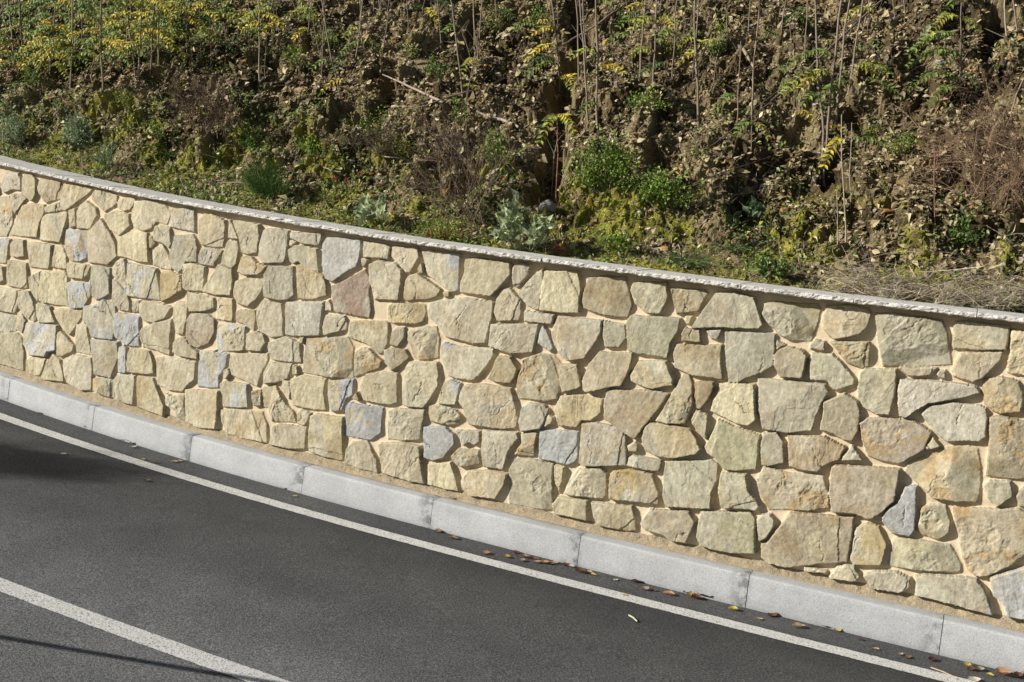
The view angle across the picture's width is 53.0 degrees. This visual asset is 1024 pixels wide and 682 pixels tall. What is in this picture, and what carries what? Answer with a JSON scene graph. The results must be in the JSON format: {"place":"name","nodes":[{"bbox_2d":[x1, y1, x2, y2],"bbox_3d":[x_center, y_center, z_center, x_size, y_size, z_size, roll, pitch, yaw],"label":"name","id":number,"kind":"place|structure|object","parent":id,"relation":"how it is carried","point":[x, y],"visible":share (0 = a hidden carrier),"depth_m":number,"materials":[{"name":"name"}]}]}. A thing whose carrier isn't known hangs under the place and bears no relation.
{"place":"outdoors","nodes":[
{"label":"outdoors","id":0,"kind":"place"},
{"bbox_2d":[0,399,1023,681],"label":"road","id":1,"kind":"structure","parent":0,"point":[280,593],"depth_m":5.22,"materials":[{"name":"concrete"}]},
{"bbox_2d":[0,577,289,681],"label":"line","id":2,"kind":"object","parent":1,"relation":"on","point":[172,647],"visible":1,"depth_m":4.50,"materials":[{"name":"paint"}]},
{"bbox_2d":[0,413,976,681],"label":"edge line","id":3,"kind":"object","parent":1,"relation":"on","point":[920,671],"visible":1,"depth_m":5.91,"materials":[{"name":"paint"}]},
{"bbox_2d":[0,371,1023,675],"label":"kerb","id":4,"kind":"structure","parent":1,"relation":"on","point":[924,631],"depth_m":6.13,"materials":[{"name":"concrete"}]},
{"bbox_2d":[0,155,1023,631],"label":"stone wall","id":5,"kind":"structure","parent":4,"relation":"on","point":[864,445],"depth_m":6.28,"materials":[{"name":"stone"}]},
{"bbox_2d":[0,0,1023,315],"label":"hillside","id":6,"kind":"structure","parent":0,"point":[322,128],"depth_m":8.05,"materials":[{"name":"plant"}]},
{"bbox_2d":[0,105,31,147],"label":"sage bush","id":7,"kind":"object","parent":6,"relation":"on","point":[14,135],"visible":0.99,"depth_m":9.40,"materials":[{"name":"green plant"}]},
{"bbox_2d":[0,0,34,74],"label":"sapling","id":8,"kind":"object","parent":6,"relation":"on","point":[12,39],"visible":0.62,"depth_m":10.57,"materials":[{"name":"yellow plant"}]},
{"bbox_2d":[0,8,36,81],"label":"sapling","id":9,"kind":"object","parent":6,"relation":"on","point":[3,39],"visible":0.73,"depth_m":10.45,"materials":[{"name":"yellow plant"}]},
{"bbox_2d":[15,57,40,86],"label":"leafy weed","id":10,"kind":"object","parent":6,"relation":"on","point":[34,77],"visible":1,"depth_m":10.11,"materials":[{"name":"green plant"}]},
{"bbox_2d":[3,0,59,31],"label":"sapling","id":11,"kind":"object","parent":6,"relation":"on","point":[25,22],"visible":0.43,"depth_m":11.04,"materials":[{"name":"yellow plant"}]},
{"bbox_2d":[0,0,63,82],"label":"sapling","id":12,"kind":"object","parent":6,"relation":"on","point":[30,55],"visible":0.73,"depth_m":10.44,"materials":[{"name":"yellow plant"}]},
{"bbox_2d":[16,0,92,78],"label":"sapling","id":13,"kind":"object","parent":6,"relation":"on","point":[40,28],"visible":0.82,"depth_m":10.19,"materials":[{"name":"green plant"}]},
{"bbox_2d":[35,0,105,87],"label":"sapling","id":14,"kind":"object","parent":6,"relation":"on","point":[82,5],"visible":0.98,"depth_m":10.00,"materials":[{"name":"yellow plant"}]},
{"bbox_2d":[47,0,104,61],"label":"sapling","id":15,"kind":"object","parent":6,"relation":"on","point":[86,29],"visible":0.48,"depth_m":10.41,"materials":[{"name":"yellow plant"}]},
{"bbox_2d":[60,106,95,149],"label":"sage bush","id":16,"kind":"object","parent":6,"relation":"on","point":[77,138],"visible":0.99,"depth_m":9.14,"materials":[{"name":"green plant"}]},
{"bbox_2d":[87,140,116,170],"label":"herb tuft","id":17,"kind":"object","parent":6,"relation":"on","point":[110,153],"visible":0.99,"depth_m":8.68,"materials":[{"name":"green plant"}]},
{"bbox_2d":[80,0,133,91],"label":"sapling","id":18,"kind":"object","parent":6,"relation":"on","point":[115,53],"visible":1,"depth_m":9.50,"materials":[{"name":"yellow plant"}]},
{"bbox_2d":[94,6,147,56],"bbox_3d":[-3.763,-3.526,9.930,0.531,1.636,0.259,7,8,17],"label":"sapling","id":19,"kind":"object","parent":6,"relation":"on","point":[128,37],"visible":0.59,"depth_m":10.02,"materials":[{"name":"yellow plant"}]},
{"bbox_2d":[107,81,137,107],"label":"leafy weed","id":20,"kind":"object","parent":6,"relation":"on","point":[121,98],"visible":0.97,"depth_m":9.23,"materials":[{"name":"green plant"}]},
{"bbox_2d":[102,0,151,77],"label":"sapling","id":21,"kind":"object","parent":6,"relation":"on","point":[135,2],"visible":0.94,"depth_m":9.65,"materials":[{"name":"yellow plant"}]},
{"bbox_2d":[97,6,156,70],"bbox_3d":[-3.699,-2.911,9.904,0.615,0.614,0.198,5,8,0],"label":"sapling","id":22,"kind":"object","parent":6,"relation":"on","point":[135,34],"visible":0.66,"depth_m":9.88,"materials":[{"name":"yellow plant"}]},
{"bbox_2d":[103,0,164,58],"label":"sapling","id":23,"kind":"object","parent":6,"relation":"on","point":[121,28],"visible":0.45,"depth_m":10.04,"materials":[{"name":"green plant"}]},
{"bbox_2d":[102,0,172,80],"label":"sapling","id":24,"kind":"object","parent":6,"relation":"on","point":[135,44],"visible":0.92,"depth_m":9.62,"materials":[{"name":"yellow plant"}]},
{"bbox_2d":[119,1,176,60],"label":"sapling","id":25,"kind":"object","parent":6,"relation":"on","point":[162,23],"visible":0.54,"depth_m":9.98,"materials":[{"name":"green plant"}]},
{"bbox_2d":[126,0,173,75],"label":"sapling","id":26,"kind":"object","parent":6,"relation":"on","point":[145,40],"visible":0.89,"depth_m":9.79,"materials":[{"name":"yellow plant"}]},
{"bbox_2d":[142,111,167,139],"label":"leafy weed","id":27,"kind":"object","parent":6,"relation":"on","point":[152,122],"visible":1,"depth_m":8.84,"materials":[{"name":"green plant"}]},
{"bbox_2d":[135,0,187,66],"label":"sapling","id":28,"kind":"object","parent":6,"relation":"on","point":[170,46],"visible":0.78,"depth_m":9.83,"materials":[{"name":"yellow plant"}]},
{"bbox_2d":[131,0,202,58],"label":"sapling","id":29,"kind":"object","parent":6,"relation":"on","point":[171,7],"visible":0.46,"depth_m":10.07,"materials":[{"name":"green plant"}]},
{"bbox_2d":[150,0,211,55],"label":"sapling","id":30,"kind":"object","parent":6,"relation":"on","point":[176,33],"visible":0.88,"depth_m":9.92,"materials":[{"name":"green plant"}]},
{"bbox_2d":[155,39,256,138],"bbox_3d":[-2.603,-2.128,8.593,1.008,0.840,0.670,10,9,36],"label":"dry shrub","id":31,"kind":"object","parent":6,"relation":"on","point":[216,106],"visible":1,"depth_m":8.61,"materials":[{"name":"brown plant"}]},
{"bbox_2d":[177,0,242,67],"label":"sapling","id":32,"kind":"object","parent":6,"relation":"on","point":[220,13],"visible":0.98,"depth_m":9.69,"materials":[{"name":"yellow plant"}]},
{"bbox_2d":[199,0,236,65],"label":"sapling","id":33,"kind":"object","parent":6,"relation":"on","point":[206,12],"visible":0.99,"depth_m":9.71,"materials":[{"name":"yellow plant"}]},
{"bbox_2d":[202,0,262,45],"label":"sapling","id":34,"kind":"object","parent":6,"relation":"on","point":[223,6],"visible":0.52,"depth_m":10.21,"materials":[{"name":"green plant"}]},
{"bbox_2d":[238,115,264,152],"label":"leafy weed","id":35,"kind":"object","parent":6,"relation":"on","point":[253,143],"visible":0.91,"depth_m":8.65,"materials":[{"name":"green plant"}]},
{"bbox_2d":[235,7,273,79],"bbox_3d":[-2.376,-2.754,9.471,0.374,0.694,0.142,2,8,-21],"label":"sapling","id":36,"kind":"object","parent":6,"relation":"on","point":[254,13],"visible":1,"depth_m":9.44,"materials":[{"name":"green plant"}]},
{"bbox_2d":[235,148,301,200],"bbox_3d":[-1.928,-1.281,7.959,0.716,0.413,0.370,12,10,42],"label":"fennel clump","id":37,"kind":"object","parent":6,"relation":"on","point":[271,188],"visible":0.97,"depth_m":7.94,"materials":[{"name":"green plant"}]},
{"bbox_2d":[258,0,286,83],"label":"sapling","id":38,"kind":"object","parent":6,"relation":"on","point":[267,14],"visible":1,"depth_m":9.43,"materials":[{"name":"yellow plant"}]},
{"bbox_2d":[242,0,315,47],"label":"sapling","id":39,"kind":"object","parent":6,"relation":"on","point":[273,22],"visible":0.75,"depth_m":9.73,"materials":[{"name":"yellow plant"}]},
{"bbox_2d":[280,44,309,70],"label":"leafy weed","id":40,"kind":"object","parent":6,"relation":"on","point":[295,52],"visible":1,"depth_m":9.39,"materials":[{"name":"green plant"}]},
{"bbox_2d":[281,1,311,46],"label":"sapling","id":41,"kind":"object","parent":6,"relation":"on","point":[303,29],"visible":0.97,"depth_m":9.91,"materials":[{"name":"yellow plant"}]},
{"bbox_2d":[292,129,333,157],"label":"leafy weed","id":42,"kind":"object","parent":6,"relation":"on","point":[314,153],"visible":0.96,"depth_m":8.30,"materials":[{"name":"green plant"}]},
{"bbox_2d":[309,0,346,117],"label":"sapling","id":43,"kind":"object","parent":6,"relation":"on","point":[323,12],"visible":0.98,"depth_m":8.81,"materials":[{"name":"brown plant"}]},
{"bbox_2d":[321,61,352,108],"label":"sapling","id":44,"kind":"object","parent":6,"relation":"on","point":[337,66],"visible":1,"depth_m":8.77,"materials":[{"name":"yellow plant"}]},
{"bbox_2d":[336,0,396,59],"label":"sapling","id":45,"kind":"object","parent":6,"relation":"on","point":[349,47],"visible":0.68,"depth_m":9.53,"materials":[{"name":"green plant"}]},
{"bbox_2d":[338,113,402,161],"bbox_3d":[-1.135,-1.612,8.113,0.665,0.417,0.525,8,8,23],"label":"dry shrub","id":46,"kind":"object","parent":6,"relation":"on","point":[389,135],"visible":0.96,"depth_m":8.07,"materials":[{"name":"brown plant"}]},
{"bbox_2d":[353,192,390,225],"bbox_3d":[-0.956,-0.931,7.301,0.340,0.257,0.215,10,10,38],"label":"mullein","id":47,"kind":"object","parent":6,"relation":"on","point":[378,209],"visible":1,"depth_m":7.31,"materials":[{"name":"green plant"}]},
{"bbox_2d":[356,102,390,137],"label":"leafy weed","id":48,"kind":"object","parent":6,"relation":"on","point":[384,114],"visible":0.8,"depth_m":8.48,"materials":[{"name":"green plant"}]},
{"bbox_2d":[385,133,419,159],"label":"leafy weed","id":49,"kind":"object","parent":6,"relation":"on","point":[402,148],"visible":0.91,"depth_m":8.05,"materials":[{"name":"green plant"}]},
{"bbox_2d":[408,203,458,239],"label":"leafy weed","id":50,"kind":"object","parent":6,"relation":"on","point":[444,231],"visible":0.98,"depth_m":7.01,"materials":[{"name":"green plant"}]},
{"bbox_2d":[423,53,449,78],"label":"leafy weed","id":51,"kind":"object","parent":6,"relation":"on","point":[440,71],"visible":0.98,"depth_m":8.54,"materials":[{"name":"green plant"}]},
{"bbox_2d":[368,45,543,227],"bbox_3d":[-0.339,-1.344,7.068,1.258,1.290,1.035,7,8,19],"label":"dry shrub","id":52,"kind":"object","parent":6,"relation":"on","point":[459,157],"visible":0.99,"depth_m":7.12,"materials":[{"name":"brown plant"}]},
{"bbox_2d":[450,0,480,96],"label":"sapling","id":53,"kind":"object","parent":6,"relation":"on","point":[467,84],"visible":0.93,"depth_m":8.45,"materials":[{"name":"brown plant"}]},
{"bbox_2d":[458,0,482,75],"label":"sapling","id":54,"kind":"object","parent":6,"relation":"on","point":[471,59],"visible":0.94,"depth_m":8.79,"materials":[{"name":"brown plant"}]},
{"bbox_2d":[478,122,512,165],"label":"leafy weed","id":55,"kind":"object","parent":6,"relation":"on","point":[497,145],"visible":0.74,"depth_m":7.56,"materials":[{"name":"green plant"}]},
{"bbox_2d":[0,67,1019,311],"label":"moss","id":56,"kind":"object","parent":6,"relation":"on","point":[461,206],"visible":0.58,"depth_m":7.28,"materials":[{"name":"green plant"}]},
{"bbox_2d":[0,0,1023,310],"bbox_3d":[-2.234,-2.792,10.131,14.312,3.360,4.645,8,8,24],"label":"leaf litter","id":57,"kind":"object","parent":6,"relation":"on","point":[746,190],"visible":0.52,"depth_m":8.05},
{"bbox_2d":[0,0,1023,311],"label":"ground weeds","id":58,"kind":"object","parent":6,"relation":"on","point":[342,218],"visible":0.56,"depth_m":8.06,"materials":[{"name":"green plant"}]},
{"bbox_2d":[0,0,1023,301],"bbox_3d":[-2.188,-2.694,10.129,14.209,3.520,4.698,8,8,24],"label":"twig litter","id":59,"kind":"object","parent":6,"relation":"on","point":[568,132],"visible":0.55,"depth_m":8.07,"materials":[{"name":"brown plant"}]},
{"bbox_2d":[5,0,1023,307],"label":"clay crumbs","id":60,"kind":"object","parent":6,"relation":"on","point":[723,200],"visible":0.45,"depth_m":7.95,"materials":[{"name":"soil"}]},
{"bbox_2d":[487,189,555,252],"bbox_3d":[0.080,-0.787,6.740,0.486,0.412,0.300,9,9,32],"label":"mullein","id":61,"kind":"object","parent":6,"relation":"on","point":[513,225],"visible":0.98,"depth_m":6.70,"materials":[{"name":"green plant"}]},
{"bbox_2d":[524,0,549,28],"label":"leafy weed","id":62,"kind":"object","parent":6,"relation":"on","point":[538,17],"visible":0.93,"depth_m":9.43,"materials":[{"name":"green plant"}]},
{"bbox_2d":[515,0,577,96],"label":"sapling","id":63,"kind":"object","parent":6,"relation":"on","point":[547,59],"visible":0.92,"depth_m":8.55,"materials":[{"name":"yellow plant"}]},
{"bbox_2d":[536,227,575,254],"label":"leafy weed","id":64,"kind":"object","parent":6,"relation":"on","point":[556,242],"visible":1,"depth_m":6.70,"materials":[{"name":"green plant"}]},
{"bbox_2d":[535,113,577,208],"bbox_3d":[0.286,-1.198,7.333,0.314,0.859,0.247,5,8,0],"label":"sapling","id":65,"kind":"object","parent":6,"relation":"on","point":[554,117],"visible":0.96,"depth_m":7.28,"materials":[{"name":"yellow plant"}]},
{"bbox_2d":[573,0,588,121],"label":"sapling","id":66,"kind":"object","parent":6,"relation":"on","point":[585,78],"visible":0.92,"depth_m":8.02,"materials":[{"name":"brown plant"}]},
{"bbox_2d":[547,0,631,54],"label":"fallen branch","id":67,"kind":"object","parent":6,"relation":"on","point":[601,21],"visible":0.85,"depth_m":9.11,"materials":[{"name":"wood"}]},
{"bbox_2d":[566,0,625,123],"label":"sapling","id":68,"kind":"object","parent":6,"relation":"on","point":[589,105],"visible":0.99,"depth_m":7.84,"materials":[{"name":"green plant"}]},
{"bbox_2d":[564,120,643,191],"bbox_3d":[0.628,-1.262,7.014,0.607,0.473,0.315,8,8,23],"label":"leafy weed","id":69,"kind":"object","parent":6,"relation":"on","point":[608,164],"visible":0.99,"depth_m":7.02,"materials":[{"name":"green plant"}]},
{"bbox_2d":[594,222,639,254],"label":"leafy weed","id":70,"kind":"object","parent":6,"relation":"on","point":[619,239],"visible":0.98,"depth_m":6.62,"materials":[{"name":"green plant"}]},
{"bbox_2d":[625,0,649,83],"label":"sapling","id":71,"kind":"object","parent":6,"relation":"on","point":[640,66],"visible":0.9,"depth_m":8.39,"materials":[{"name":"brown plant"}]},
{"bbox_2d":[624,86,670,113],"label":"leafy weed","id":72,"kind":"object","parent":6,"relation":"on","point":[644,99],"visible":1,"depth_m":7.57,"materials":[{"name":"green plant"}]},
{"bbox_2d":[626,0,679,88],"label":"sapling","id":73,"kind":"object","parent":6,"relation":"on","point":[642,21],"visible":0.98,"depth_m":7.85,"materials":[{"name":"green plant"}]},
{"bbox_2d":[635,0,677,80],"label":"sapling","id":74,"kind":"object","parent":6,"relation":"on","point":[665,32],"visible":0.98,"depth_m":8.11,"materials":[{"name":"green plant"}]},
{"bbox_2d":[630,163,694,212],"bbox_3d":[1.008,-1.020,6.824,0.452,0.327,0.288,10,9,37],"label":"leafy weed","id":75,"kind":"object","parent":6,"relation":"on","point":[660,195],"visible":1,"depth_m":6.83,"materials":[{"name":"green plant"}]},
{"bbox_2d":[659,35,685,56],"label":"leafy weed","id":76,"kind":"object","parent":6,"relation":"on","point":[672,44],"visible":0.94,"depth_m":8.46,"materials":[{"name":"green plant"}]},
{"bbox_2d":[642,246,727,268],"bbox_3d":[1.093,-0.493,6.397,0.549,0.207,0.420,2,8,-18],"label":"grass tuft","id":77,"kind":"object","parent":6,"relation":"on","point":[690,261],"visible":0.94,"depth_m":6.43,"materials":[{"name":"green plant"}]},
{"bbox_2d":[675,0,698,80],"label":"sapling","id":78,"kind":"object","parent":6,"relation":"on","point":[689,37],"visible":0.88,"depth_m":8.16,"materials":[{"name":"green plant"}]},
{"bbox_2d":[675,0,699,131],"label":"sapling","id":79,"kind":"object","parent":6,"relation":"on","point":[697,82],"visible":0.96,"depth_m":7.53,"materials":[{"name":"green plant"}]},
{"bbox_2d":[685,38,720,90],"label":"sapling","id":80,"kind":"object","parent":6,"relation":"on","point":[709,41],"visible":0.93,"depth_m":7.82,"materials":[{"name":"green plant"}]},
{"bbox_2d":[704,34,727,55],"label":"leafy weed","id":81,"kind":"object","parent":6,"relation":"on","point":[722,46],"visible":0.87,"depth_m":8.32,"materials":[{"name":"green plant"}]},
{"bbox_2d":[709,41,740,130],"bbox_3d":[1.558,-1.857,7.423,0.117,0.643,0.258,10,10,38],"label":"sapling","id":82,"kind":"object","parent":6,"relation":"on","point":[728,96],"visible":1,"depth_m":7.47,"materials":[{"name":"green plant"}]},
{"bbox_2d":[712,240,752,250],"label":"grass tuft","id":83,"kind":"object","parent":6,"relation":"on","point":[732,246],"visible":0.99,"depth_m":6.50,"materials":[{"name":"green plant"}]},
{"bbox_2d":[730,96,771,154],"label":"sapling","id":84,"kind":"object","parent":6,"relation":"on","point":[744,122],"visible":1,"depth_m":7.14,"materials":[{"name":"green plant"}]},
{"bbox_2d":[742,195,765,220],"bbox_3d":[1.609,-0.875,6.762,0.148,0.170,0.231,5,8,0],"label":"mullein","id":85,"kind":"object","parent":6,"relation":"on","point":[756,208],"visible":1,"depth_m":6.77,"materials":[{"name":"green plant"}]},
{"bbox_2d":[751,0,760,114],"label":"sapling","id":86,"kind":"object","parent":6,"relation":"on","point":[756,37],"visible":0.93,"depth_m":7.63,"materials":[{"name":"brown plant"}]},
{"bbox_2d":[748,251,798,278],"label":"leafy weed","id":87,"kind":"object","parent":6,"relation":"on","point":[762,265],"visible":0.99,"depth_m":6.16,"materials":[{"name":"green plant"}]},
{"bbox_2d":[780,79,814,132],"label":"sapling","id":88,"kind":"object","parent":6,"relation":"on","point":[785,81],"visible":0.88,"depth_m":7.47,"materials":[{"name":"green plant"}]},
{"bbox_2d":[783,6,814,30],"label":"leafy weed","id":89,"kind":"object","parent":6,"relation":"on","point":[800,20],"visible":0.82,"depth_m":8.41,"materials":[{"name":"green plant"}]},
{"bbox_2d":[795,0,824,186],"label":"sapling","id":90,"kind":"object","parent":6,"relation":"on","point":[815,79],"visible":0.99,"depth_m":7.23,"materials":[{"name":"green plant"}]},
{"bbox_2d":[778,0,846,178],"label":"sapling","id":91,"kind":"object","parent":6,"relation":"on","point":[816,70],"visible":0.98,"depth_m":7.21,"materials":[{"name":"green plant"}]},
{"bbox_2d":[770,0,881,101],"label":"fallen branch","id":92,"kind":"object","parent":6,"relation":"on","point":[841,37],"visible":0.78,"depth_m":8.02,"materials":[{"name":"wood"}]},
{"bbox_2d":[818,114,846,243],"bbox_3d":[2.012,-0.994,6.388,0.195,0.843,0.253,8,8,26],"label":"sapling","id":93,"kind":"object","parent":6,"relation":"on","point":[838,139],"visible":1,"depth_m":6.42,"materials":[{"name":"yellow plant"}]},
{"bbox_2d":[816,0,851,119],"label":"sapling","id":94,"kind":"object","parent":6,"relation":"on","point":[838,86],"visible":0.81,"depth_m":7.54,"materials":[{"name":"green plant"}]},
{"bbox_2d":[827,0,901,99],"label":"sapling","id":95,"kind":"object","parent":6,"relation":"on","point":[864,64],"visible":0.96,"depth_m":7.65,"materials":[{"name":"green plant"}]},
{"bbox_2d":[849,122,895,208],"bbox_3d":[2.354,-1.139,6.755,0.300,0.573,0.076,6,8,14],"label":"sapling","id":96,"kind":"object","parent":6,"relation":"on","point":[874,140],"visible":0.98,"depth_m":6.74,"materials":[{"name":"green plant"}]},
{"bbox_2d":[857,117,890,137],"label":"leafy weed","id":97,"kind":"object","parent":6,"relation":"on","point":[872,129],"visible":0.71,"depth_m":7.35,"materials":[{"name":"green plant"}]},
{"bbox_2d":[881,127,930,155],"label":"leafy weed","id":98,"kind":"object","parent":6,"relation":"on","point":[910,139],"visible":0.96,"depth_m":6.98,"materials":[{"name":"green plant"}]},
{"bbox_2d":[808,248,1005,305],"bbox_3d":[2.238,-0.330,5.864,1.083,0.428,0.578,5,8,0],"label":"dead twig heap","id":99,"kind":"object","parent":6,"relation":"on","point":[884,287],"visible":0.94,"depth_m":5.87,"materials":[{"name":"wood"}]},
{"bbox_2d":[920,22,950,47],"bbox_3d":[3.275,-2.363,7.928,0.237,0.198,0.181,8,8,22],"label":"mullein","id":100,"kind":"object","parent":6,"relation":"on","point":[926,27],"visible":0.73,"depth_m":7.95,"materials":[{"name":"green plant"}]},
{"bbox_2d":[851,30,1023,215],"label":"dry shrub","id":101,"kind":"object","parent":6,"relation":"on","point":[1017,172],"visible":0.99,"depth_m":6.42,"materials":[{"name":"brown plant"}]},
{"bbox_2d":[902,41,973,109],"bbox_3d":[3.032,-1.905,7.360,0.430,0.546,0.266,0,9,-32],"label":"sapling","id":102,"kind":"object","parent":6,"relation":"on","point":[953,76],"visible":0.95,"depth_m":7.34,"materials":[{"name":"green plant"}]},
{"bbox_2d":[904,0,980,104],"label":"sapling","id":103,"kind":"object","parent":6,"relation":"on","point":[942,32],"visible":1,"depth_m":7.35,"materials":[{"name":"green plant"}]},
{"bbox_2d":[931,206,988,249],"bbox_3d":[2.756,-0.691,6.349,0.257,0.302,0.322,-2,10,-39],"label":"leafy weed","id":104,"kind":"object","parent":6,"relation":"on","point":[962,240],"visible":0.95,"depth_m":6.32,"materials":[{"name":"green plant"}]},
{"bbox_2d":[928,260,1023,311],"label":"dead twig heap","id":105,"kind":"object","parent":6,"relation":"on","point":[994,294],"visible":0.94,"depth_m":5.67,"materials":[{"name":"wood"}]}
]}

